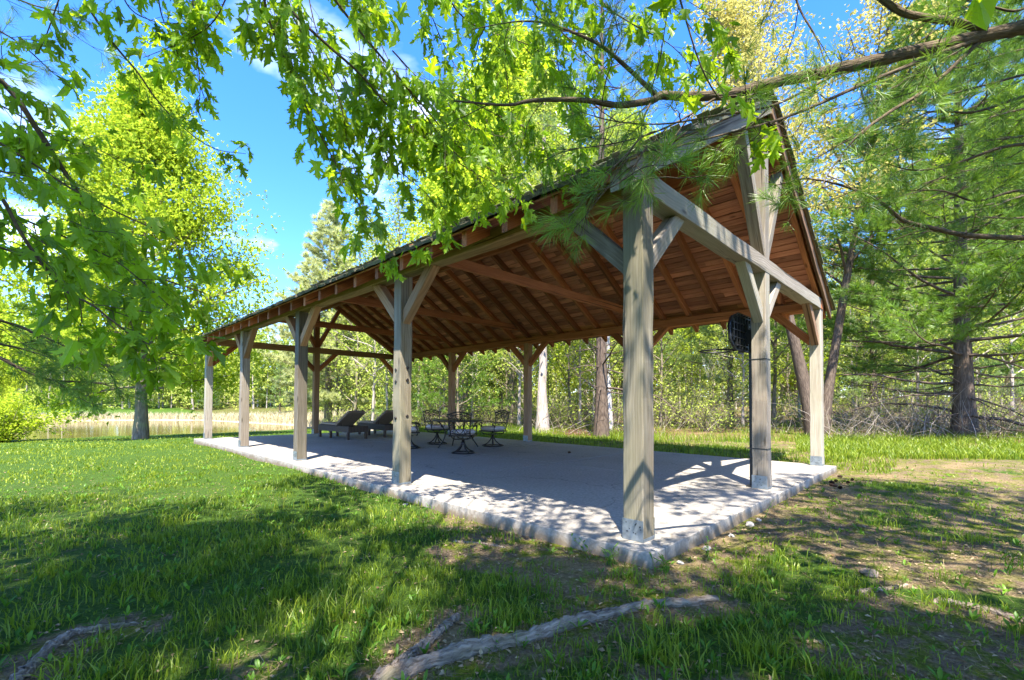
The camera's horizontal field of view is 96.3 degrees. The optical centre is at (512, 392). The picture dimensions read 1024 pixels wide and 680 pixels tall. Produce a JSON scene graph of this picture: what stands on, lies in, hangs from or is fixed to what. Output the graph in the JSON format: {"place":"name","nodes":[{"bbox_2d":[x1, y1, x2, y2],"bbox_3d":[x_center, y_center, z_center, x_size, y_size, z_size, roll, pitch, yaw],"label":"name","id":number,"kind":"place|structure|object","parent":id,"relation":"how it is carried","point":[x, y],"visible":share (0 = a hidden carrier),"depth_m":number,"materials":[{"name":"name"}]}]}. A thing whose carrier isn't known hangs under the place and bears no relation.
{"place":"outdoors","nodes":[
{"label":"outdoors","id":0,"kind":"place"},
{"bbox_2d":[6,420,293,439],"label":"water","id":1,"kind":"structure","parent":0,"point":[79,429],"depth_m":34.71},
{"bbox_2d":[1,409,378,427],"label":"reeds","id":2,"kind":"object","parent":1,"relation":"on","point":[277,418],"visible":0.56,"depth_m":48.65,"materials":[{"name":"beige plant"}]},
{"bbox_2d":[0,393,1023,679],"bbox_3d":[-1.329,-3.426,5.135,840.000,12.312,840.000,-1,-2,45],"label":"ground","id":3,"kind":"structure","parent":0,"point":[820,513],"depth_m":3.63,"materials":[{"name":"green plant"}]},
{"bbox_2d":[0,292,39,400],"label":"spring tree","id":4,"kind":"object","parent":3,"relation":"on","point":[6,383],"visible":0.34,"depth_m":46.94,"materials":[{"name":"green plant"}]},
{"bbox_2d":[0,386,103,442],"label":"bush","id":5,"kind":"object","parent":3,"relation":"on","point":[19,427],"visible":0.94,"depth_m":21.91,"materials":[{"name":"green plant"}]},
{"bbox_2d":[9,621,139,679],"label":"tree root","id":6,"kind":"object","parent":3,"relation":"on","point":[31,665],"visible":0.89,"depth_m":2.49,"materials":[{"name":"grey plant"}]},
{"bbox_2d":[0,0,155,422],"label":"pine tree","id":7,"kind":"object","parent":3,"relation":"on","point":[80,389],"visible":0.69,"depth_m":3.69,"materials":[{"name":"green plant"}]},
{"bbox_2d":[0,51,303,439],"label":"maple tree","id":8,"kind":"object","parent":3,"relation":"on","point":[141,134],"visible":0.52,"depth_m":19.49,"materials":[{"name":"green plant"}]},
{"bbox_2d":[260,362,292,412],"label":"pine tree","id":9,"kind":"object","parent":3,"relation":"on","point":[276,378],"visible":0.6,"depth_m":59.81,"materials":[{"name":"green plant"}]},
{"bbox_2d":[256,197,385,421],"bbox_3d":[-13.426,-5.756,33.893,8.664,17.391,10.150,-1,-2,45],"label":"pine tree","id":10,"kind":"object","parent":3,"relation":"on","point":[304,281],"visible":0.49,"depth_m":32.93,"materials":[{"name":"green plant"}]},
{"bbox_2d":[309,269,366,420],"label":"slender tree","id":11,"kind":"object","parent":3,"relation":"on","point":[350,397],"visible":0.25,"depth_m":33.02,"materials":[{"name":"green plant"}]},
{"bbox_2d":[318,195,392,424],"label":"slender tree","id":12,"kind":"object","parent":3,"relation":"on","point":[348,347],"visible":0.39,"depth_m":27.98,"materials":[{"name":"green plant"}]},
{"bbox_2d":[322,204,401,430],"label":"slender tree","id":13,"kind":"object","parent":3,"relation":"on","point":[374,350],"visible":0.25,"depth_m":23.21,"materials":[{"name":"green plant"}]},
{"bbox_2d":[339,220,424,409],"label":"slender tree","id":14,"kind":"object","parent":3,"relation":"on","point":[386,389],"visible":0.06,"depth_m":26.18,"materials":[{"name":"green plant"}]},
{"bbox_2d":[353,174,429,423],"bbox_3d":[-6.040,-4.759,24.144,4.836,14.013,4.846,0,-1,19],"label":"slender tree","id":15,"kind":"object","parent":3,"relation":"on","point":[399,236],"visible":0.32,"depth_m":24.11,"materials":[{"name":"green plant"}]},
{"bbox_2d":[376,359,427,420],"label":"pine tree","id":16,"kind":"object","parent":3,"relation":"on","point":[412,384],"visible":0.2,"depth_m":29.98,"materials":[{"name":"green plant"}]},
{"bbox_2d":[368,612,462,679],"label":"tree root","id":17,"kind":"object","parent":3,"relation":"on","point":[432,637],"visible":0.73,"depth_m":2.47,"materials":[{"name":"brown plant"}]},
{"bbox_2d":[412,230,442,416],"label":"slender tree","id":18,"kind":"object","parent":3,"relation":"on","point":[424,376],"visible":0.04,"depth_m":32.37,"materials":[{"name":"green plant"}]},
{"bbox_2d":[411,380,447,425],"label":"shrub","id":19,"kind":"object","parent":3,"relation":"on","point":[421,418],"visible":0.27,"depth_m":28.61,"materials":[{"name":"green plant"}]},
{"bbox_2d":[361,130,521,414],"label":"spring tree","id":20,"kind":"object","parent":3,"relation":"on","point":[429,222],"visible":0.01,"depth_m":40.39,"materials":[{"name":"green plant"}]},
{"bbox_2d":[370,350,523,424],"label":"pine","id":21,"kind":"object","parent":3,"relation":"on","point":[431,364],"visible":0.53,"depth_m":23.71,"materials":[{"name":"green plant"}]},
{"bbox_2d":[426,224,496,427],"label":"slender tree","id":22,"kind":"object","parent":3,"relation":"on","point":[456,385],"visible":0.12,"depth_m":20.81,"materials":[{"name":"green plant"}]},
{"bbox_2d":[445,349,503,424],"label":"slender tree","id":23,"kind":"object","parent":3,"relation":"on","point":[476,375],"visible":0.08,"depth_m":25.98,"materials":[{"name":"green plant"}]},
{"bbox_2d":[463,399,506,423],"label":"shrub","id":24,"kind":"object","parent":3,"relation":"on","point":[484,413],"visible":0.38,"depth_m":28.76,"materials":[{"name":"green plant"}]},
{"bbox_2d":[475,354,517,409],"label":"tree","id":25,"kind":"object","parent":3,"relation":"on","point":[493,383],"visible":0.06,"depth_m":41.90,"materials":[{"name":"green plant"}]},
{"bbox_2d":[0,0,997,398],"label":"maple tree","id":26,"kind":"object","parent":3,"relation":"on","point":[92,234],"visible":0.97,"depth_m":2.94,"materials":[{"name":"green plant"}]},
{"bbox_2d":[480,350,521,414],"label":"slender tree","id":27,"kind":"object","parent":3,"relation":"on","point":[495,371],"visible":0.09,"depth_m":37.02,"materials":[{"name":"green plant"}]},
{"bbox_2d":[384,11,621,419],"bbox_3d":[0.194,-12.600,34.196,17.691,29.650,18.422,0,-1,-6],"label":"spring tree","id":28,"kind":"object","parent":3,"relation":"on","point":[522,57],"visible":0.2,"depth_m":30.71,"materials":[{"name":"green plant"}]},
{"bbox_2d":[486,350,523,421],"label":"slender tree","id":29,"kind":"object","parent":3,"relation":"on","point":[506,390],"visible":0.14,"depth_m":29.52,"materials":[{"name":"green plant"}]},
{"bbox_2d":[479,346,535,422],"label":"slender tree","id":30,"kind":"object","parent":3,"relation":"on","point":[513,379],"visible":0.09,"depth_m":25.91,"materials":[{"name":"green plant"}]},
{"bbox_2d":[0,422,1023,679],"bbox_3d":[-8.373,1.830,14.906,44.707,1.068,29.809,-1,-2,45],"label":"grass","id":31,"kind":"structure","parent":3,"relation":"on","point":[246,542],"depth_m":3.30,"materials":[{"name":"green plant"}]},
{"bbox_2d":[0,460,1023,679],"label":"weeds","id":32,"kind":"object","parent":3,"relation":"on","point":[973,615],"visible":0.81,"depth_m":2.93,"materials":[{"name":"green plant"}]},
{"bbox_2d":[0,225,1023,411],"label":"wood","id":33,"kind":"object","parent":3,"relation":"on","point":[262,381],"depth_m":67.42,"materials":[{"name":"green plant"}]},
{"bbox_2d":[489,395,536,422],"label":"shrub","id":34,"kind":"object","parent":3,"relation":"on","point":[522,404],"visible":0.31,"depth_m":24.70,"materials":[{"name":"green plant"}]},
{"bbox_2d":[194,430,836,569],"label":"concrete slab","id":35,"kind":"structure","parent":3,"relation":"on","point":[551,499],"depth_m":7.01,"materials":[{"name":"grey concrete"}]},
{"bbox_2d":[318,410,367,439],"bbox_3d":[-5.853,1.083,15.805,2.120,0.948,0.715,-1,-2,42],"label":"sun lounger","id":36,"kind":"object","parent":35,"relation":"on","point":[346,421],"visible":1,"depth_m":15.37,"materials":[{"name":"brown wicker"}]},
{"bbox_2d":[358,410,392,436],"bbox_3d":[-4.928,1.116,17.031,0.715,0.948,2.120,2,-2,-44],"label":"sun lounger","id":37,"kind":"object","parent":35,"relation":"on","point":[383,420],"visible":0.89,"depth_m":16.58,"materials":[{"name":"fabric"}]},
{"bbox_2d":[411,422,419,448],"bbox_3d":[-2.805,0.978,12.229,0.703,1.005,0.609,1,-1,-11],"label":"patio chair","id":38,"kind":"object","parent":35,"relation":"on","point":[414,429],"visible":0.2,"depth_m":12.04,"materials":[{"name":"metal"}]},
{"bbox_2d":[422,409,448,444],"bbox_3d":[-2.252,1.011,13.542,0.609,1.005,0.703,1,-2,-37],"label":"patio chair","id":39,"kind":"object","parent":35,"relation":"on","point":[437,428],"visible":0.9,"depth_m":13.45,"materials":[{"name":"metal"}]},
{"bbox_2d":[433,418,483,449],"bbox_3d":[-1.455,1.104,12.362,1.380,0.774,1.380,0,-1,20],"label":"patio table","id":40,"kind":"object","parent":35,"relation":"on","point":[444,420],"visible":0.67,"depth_m":12.07,"materials":[{"name":"metal"}]},
{"bbox_2d":[447,412,477,453],"bbox_3d":[-1.199,0.956,11.001,0.609,1.005,0.703,0,-1,9],"label":"patio chair","id":41,"kind":"object","parent":35,"relation":"on","point":[464,432],"visible":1,"depth_m":10.81,"materials":[{"name":"metal"}]},
{"bbox_2d":[479,410,509,446],"bbox_3d":[-0.506,1.004,12.912,0.703,1.005,0.609,2,-2,-43],"label":"patio chair","id":42,"kind":"object","parent":35,"relation":"on","point":[494,428],"visible":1,"depth_m":12.84,"materials":[{"name":"metal"}]},
{"bbox_2d":[191,89,835,542],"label":"pavilion","id":43,"kind":"structure","parent":35,"relation":"on","point":[673,263],"depth_m":8.55,"materials":[{"name":"brown wood"}]},
{"bbox_2d":[699,312,771,486],"bbox_3d":[3.358,0.110,6.837,0.948,2.542,0.983,0,-1,7],"label":"basketball hoop","id":44,"kind":"object","parent":43,"relation":"attached to","point":[739,330],"visible":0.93,"depth_m":6.73,"materials":[{"name":"black plastic"}]},
{"bbox_2d":[489,345,566,395],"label":"slender tree","id":45,"kind":"object","parent":3,"relation":"on","point":[520,368],"visible":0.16,"depth_m":19.98,"materials":[{"name":"green plant"}]},
{"bbox_2d":[494,184,565,426],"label":"slender tree","id":46,"kind":"object","parent":3,"relation":"on","point":[519,397],"visible":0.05,"depth_m":22.13,"materials":[{"name":"green plant"}]},
{"bbox_2d":[490,64,593,432],"bbox_3d":[1.032,-5.951,19.119,5.003,15.677,5.041,1,-1,-18],"label":"forked tree","id":47,"kind":"object","parent":3,"relation":"on","point":[545,108],"visible":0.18,"depth_m":18.56,"materials":[{"name":"green plant"}]},
{"bbox_2d":[375,594,719,679],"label":"tree root","id":48,"kind":"object","parent":3,"relation":"on","point":[452,652],"visible":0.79,"depth_m":2.48,"materials":[{"name":"grey plant"}]},
{"bbox_2d":[532,342,567,411],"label":"slender tree","id":49,"kind":"object","parent":3,"relation":"on","point":[549,382],"visible":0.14,"depth_m":31.18,"materials":[{"name":"green plant"}]},
{"bbox_2d":[534,388,587,428],"bbox_3d":[2.238,0.822,21.157,2.406,2.067,2.560,0,-1,-7],"label":"shrub","id":50,"kind":"object","parent":3,"relation":"on","point":[554,416],"visible":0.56,"depth_m":20.88,"materials":[{"name":"green plant"}]},
{"bbox_2d":[548,380,594,428],"bbox_3d":[2.996,0.660,21.131,2.813,2.417,2.994,0,-1,8],"label":"shrub","id":51,"kind":"object","parent":3,"relation":"on","point":[571,408],"visible":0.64,"depth_m":20.91,"materials":[{"name":"green plant"}]},
{"bbox_2d":[538,339,611,421],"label":"slender tree","id":52,"kind":"object","parent":3,"relation":"on","point":[567,384],"visible":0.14,"depth_m":24.76,"materials":[{"name":"green plant"}]},
{"bbox_2d":[550,338,613,425],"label":"slender tree","id":53,"kind":"object","parent":3,"relation":"on","point":[580,353],"visible":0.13,"depth_m":21.98,"materials":[{"name":"green plant"}]},
{"bbox_2d":[571,337,620,419],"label":"slender tree","id":54,"kind":"object","parent":3,"relation":"on","point":[593,374],"visible":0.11,"depth_m":27.08,"materials":[{"name":"green plant"}]},
{"bbox_2d":[557,107,656,402],"bbox_3d":[4.107,-5.408,20.232,5.050,14.632,5.060,1,-1,-18],"label":"slender tree","id":55,"kind":"object","parent":3,"relation":"on","point":[615,342],"visible":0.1,"depth_m":20.08,"materials":[{"name":"green plant"}]},
{"bbox_2d":[592,131,623,430],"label":"birch tree","id":56,"kind":"object","parent":3,"relation":"on","point":[609,380],"visible":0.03,"depth_m":19.54,"materials":[{"name":"white plant"}]},
{"bbox_2d":[600,542,622,565],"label":"weed plant","id":57,"kind":"object","parent":3,"relation":"on","point":[609,559],"visible":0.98,"depth_m":3.80,"materials":[{"name":"green plant"}]},
{"bbox_2d":[526,0,697,436],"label":"pine tree","id":58,"kind":"object","parent":3,"relation":"on","point":[601,419],"visible":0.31,"depth_m":15.57,"materials":[{"name":"green plant"}]},
{"bbox_2d":[565,106,718,412],"bbox_3d":[8.576,-11.294,38.024,16.580,26.685,15.922,1,-2,-36],"label":"spring tree","id":59,"kind":"object","parent":3,"relation":"on","point":[680,329],"visible":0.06,"depth_m":36.20,"materials":[{"name":"green plant"}]},
{"bbox_2d":[582,325,710,410],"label":"pine tree","id":60,"kind":"object","parent":3,"relation":"on","point":[667,365],"visible":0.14,"depth_m":29.08,"materials":[{"name":"green plant"}]},
{"bbox_2d":[649,552,672,573],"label":"weed plant","id":61,"kind":"object","parent":3,"relation":"on","point":[666,568],"visible":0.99,"depth_m":3.62,"materials":[{"name":"green plant"}]},
{"bbox_2d":[653,383,693,421],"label":"shrub","id":62,"kind":"object","parent":3,"relation":"on","point":[655,407],"visible":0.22,"depth_m":24.62,"materials":[{"name":"green plant"}]},
{"bbox_2d":[653,327,695,427],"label":"slender tree","id":63,"kind":"object","parent":3,"relation":"on","point":[660,381],"visible":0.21,"depth_m":20.39,"materials":[{"name":"green plant"}]},
{"bbox_2d":[334,371,1023,438],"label":"undergrowth","id":64,"kind":"object","parent":3,"relation":"on","point":[846,419],"visible":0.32,"depth_m":17.39,"materials":[{"name":"grey plant"}]},
{"bbox_2d":[337,373,1023,431],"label":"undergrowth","id":65,"kind":"object","parent":3,"relation":"on","point":[791,398],"visible":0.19,"depth_m":20.84,"materials":[{"name":"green plant"}]},
{"bbox_2d":[675,326,713,413],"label":"slender tree","id":66,"kind":"object","parent":3,"relation":"on","point":[687,372],"visible":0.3,"depth_m":29.71,"materials":[{"name":"green plant"}]},
{"bbox_2d":[653,360,748,427],"bbox_3d":[7.567,0.352,20.374,3.539,3.304,5.313,1,-2,-29],"label":"shrub","id":67,"kind":"object","parent":3,"relation":"on","point":[679,417],"visible":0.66,"depth_m":20.29,"materials":[{"name":"green plant"}]},
{"bbox_2d":[656,369,748,432],"bbox_3d":[7.802,0.513,18.282,4.639,2.885,3.090,0,-1,11],"label":"shrub","id":68,"kind":"object","parent":3,"relation":"on","point":[704,413],"visible":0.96,"depth_m":18.29,"materials":[{"name":"green plant"}]},
{"bbox_2d":[698,324,723,408],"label":"slender tree","id":69,"kind":"object","parent":3,"relation":"on","point":[710,359],"visible":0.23,"depth_m":41.30,"materials":[{"name":"green plant"}]},
{"bbox_2d":[415,0,1023,294],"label":"pine tree","id":70,"kind":"object","parent":3,"relation":"on","point":[976,37],"visible":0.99,"depth_m":2.85,"materials":[{"name":"green plant"}]},
{"bbox_2d":[690,322,748,420],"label":"slender tree","id":71,"kind":"object","parent":3,"relation":"on","point":[728,367],"visible":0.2,"depth_m":24.99,"materials":[{"name":"green plant"}]},
{"bbox_2d":[665,322,802,417],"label":"deciduous tree","id":72,"kind":"object","parent":3,"relation":"on","point":[719,380],"visible":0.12,"depth_m":26.85,"materials":[{"name":"green plant"}]},
{"bbox_2d":[703,318,784,426],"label":"slender tree","id":73,"kind":"object","parent":3,"relation":"on","point":[744,368],"visible":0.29,"depth_m":20.32,"materials":[{"name":"green plant"}]},
{"bbox_2d":[663,0,858,252],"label":"budding tree","id":74,"kind":"object","parent":3,"relation":"on","point":[776,7],"visible":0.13,"depth_m":20.99,"materials":[{"name":"green plant"}]},
{"bbox_2d":[744,365,797,418],"bbox_3d":[15.409,0.221,26.960,5.972,3.714,3.977,1,-1,-20],"label":"shrub","id":75,"kind":"object","parent":3,"relation":"on","point":[779,408],"visible":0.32,"depth_m":26.40,"materials":[{"name":"green plant"}]},
{"bbox_2d":[677,0,875,436],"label":"leaning tree","id":76,"kind":"object","parent":3,"relation":"on","point":[796,351],"visible":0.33,"depth_m":15.68,"materials":[{"name":"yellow plant"}]},
{"bbox_2d":[729,155,829,423],"bbox_3d":[12.333,-5.014,21.516,4.707,13.639,4.716,0,-1,10],"label":"slender tree","id":77,"kind":"object","parent":3,"relation":"on","point":[773,392],"visible":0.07,"depth_m":21.29,"materials":[{"name":"green plant"}]},
{"bbox_2d":[770,318,807,412],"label":"slender tree","id":78,"kind":"object","parent":3,"relation":"on","point":[787,387],"visible":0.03,"depth_m":32.08,"materials":[{"name":"green plant"}]},
{"bbox_2d":[746,314,848,405],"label":"spring tree","id":79,"kind":"object","parent":3,"relation":"on","point":[794,379],"visible":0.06,"depth_m":55.10,"materials":[{"name":"green plant"}]},
{"bbox_2d":[770,301,848,421],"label":"slender tree","id":80,"kind":"object","parent":3,"relation":"on","point":[781,342],"visible":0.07,"depth_m":23.74,"materials":[{"name":"green plant"}]},
{"bbox_2d":[778,389,849,422],"bbox_3d":[14.727,0.539,22.339,2.820,2.423,3.001,0,-1,-7],"label":"shrub","id":81,"kind":"object","parent":3,"relation":"on","point":[796,399],"visible":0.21,"depth_m":22.66,"materials":[{"name":"green plant"}]},
{"bbox_2d":[770,219,867,387],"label":"slender tree","id":82,"kind":"object","parent":3,"relation":"on","point":[827,355],"visible":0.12,"depth_m":21.33,"materials":[{"name":"green plant"}]},
{"bbox_2d":[831,380,861,417],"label":"shrub","id":83,"kind":"object","parent":3,"relation":"on","point":[844,401],"visible":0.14,"depth_m":26.21,"materials":[{"name":"green plant"}]},
{"bbox_2d":[824,268,893,411],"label":"slender tree","id":84,"kind":"object","parent":3,"relation":"on","point":[856,344],"visible":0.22,"depth_m":27.79,"materials":[{"name":"green plant"}]},
{"bbox_2d":[786,173,950,414],"bbox_3d":[20.975,-5.932,26.883,7.704,15.396,7.435,0,-1,-10],"label":"pine tree","id":85,"kind":"object","parent":3,"relation":"on","point":[857,378],"visible":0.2,"depth_m":26.73,"materials":[{"name":"green plant"}]},
{"bbox_2d":[859,568,878,577],"bbox_3d":[2.805,1.426,3.613,0.114,0.090,0.153,0,-1,17],"label":"stone","id":86,"kind":"object","parent":3,"relation":"on","point":[864,571],"visible":0.72,"depth_m":3.57,"materials":[{"name":"grey stone"}]},
{"bbox_2d":[833,387,916,420],"bbox_3d":[18.607,0.676,24.016,2.386,2.228,3.582,1,-2,-34],"label":"shrub","id":87,"kind":"object","parent":3,"relation":"on","point":[869,405],"visible":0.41,"depth_m":24.03,"materials":[{"name":"green plant"}]},
{"bbox_2d":[784,0,967,434],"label":"leaning tree","id":88,"kind":"object","parent":3,"relation":"on","point":[830,376],"visible":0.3,"depth_m":16.11,"materials":[{"name":"green plant"}]},
{"bbox_2d":[846,259,909,395],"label":"slender tree","id":89,"kind":"object","parent":3,"relation":"on","point":[867,333],"visible":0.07,"depth_m":31.11,"materials":[{"name":"green plant"}]},
{"bbox_2d":[857,583,907,594],"bbox_3d":[2.686,1.432,3.323,0.512,0.079,0.052,1,-1,-18],"label":"tree root","id":90,"kind":"object","parent":3,"relation":"on","point":[864,590],"visible":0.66,"depth_m":3.31,"materials":[{"name":"grey plant"}]},
{"bbox_2d":[770,0,1023,436],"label":"pine tree","id":91,"kind":"object","parent":3,"relation":"on","point":[960,307],"visible":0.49,"depth_m":15.30,"materials":[{"name":"green plant"}]},
{"bbox_2d":[871,230,952,415],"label":"slender tree","id":92,"kind":"object","parent":3,"relation":"on","point":[901,360],"visible":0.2,"depth_m":25.22,"materials":[{"name":"green plant"}]},
{"bbox_2d":[895,282,946,409],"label":"slender tree","id":93,"kind":"object","parent":3,"relation":"on","point":[925,360],"visible":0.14,"depth_m":32.00,"materials":[{"name":"green plant"}]},
{"bbox_2d":[860,133,1022,405],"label":"spring tree","id":94,"kind":"object","parent":3,"relation":"on","point":[896,354],"depth_m":43.99,"materials":[{"name":"green plant"}]},
{"bbox_2d":[864,154,1023,396],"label":"pine tree","id":95,"kind":"object","parent":3,"relation":"on","point":[975,364],"visible":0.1,"depth_m":29.65,"materials":[{"name":"green plant"}]},
{"bbox_2d":[884,82,1023,405],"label":"spring tree","id":96,"kind":"object","parent":3,"relation":"on","point":[1006,359],"visible":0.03,"depth_m":34.07,"materials":[{"name":"green plant"}]},
{"bbox_2d":[901,367,1018,418],"bbox_3d":[21.681,0.328,22.137,4.953,3.080,3.298,0,-2,26],"label":"shrub","id":97,"kind":"object","parent":3,"relation":"on","point":[976,394],"visible":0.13,"depth_m":22.15,"materials":[{"name":"green plant"}]},
{"bbox_2d":[904,201,1023,385],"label":"slender tree","id":98,"kind":"object","parent":3,"relation":"on","point":[978,348],"visible":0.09,"depth_m":21.46,"materials":[{"name":"green plant"}]},
{"bbox_2d":[922,162,1023,397],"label":"pine tree","id":99,"kind":"object","parent":3,"relation":"on","point":[1021,389],"visible":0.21,"depth_m":25.14,"materials":[{"name":"green plant"}]},
{"bbox_2d":[931,598,1023,622],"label":"tree root","id":100,"kind":"object","parent":3,"relation":"on","point":[999,612],"visible":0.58,"depth_m":2.96,"materials":[{"name":"grey plant"}]},
{"bbox_2d":[969,186,1023,417],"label":"slender tree","id":101,"kind":"object","parent":3,"relation":"on","point":[1011,332],"visible":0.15,"depth_m":21.84,"materials":[{"name":"green plant"}]},
{"bbox_2d":[975,382,1023,425],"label":"shrub","id":102,"kind":"object","parent":3,"relation":"on","point":[995,403],"visible":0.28,"depth_m":20.25,"materials":[{"name":"green plant"}]},
{"bbox_2d":[0,0,1023,397],"label":"sky","id":103,"kind":"structure","parent":0,"point":[251,109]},
{"bbox_2d":[418,418,1023,473],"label":"tall grass","id":104,"kind":"structure","parent":0,"point":[902,447],"depth_m":12.47,"materials":[{"name":"green plant"}]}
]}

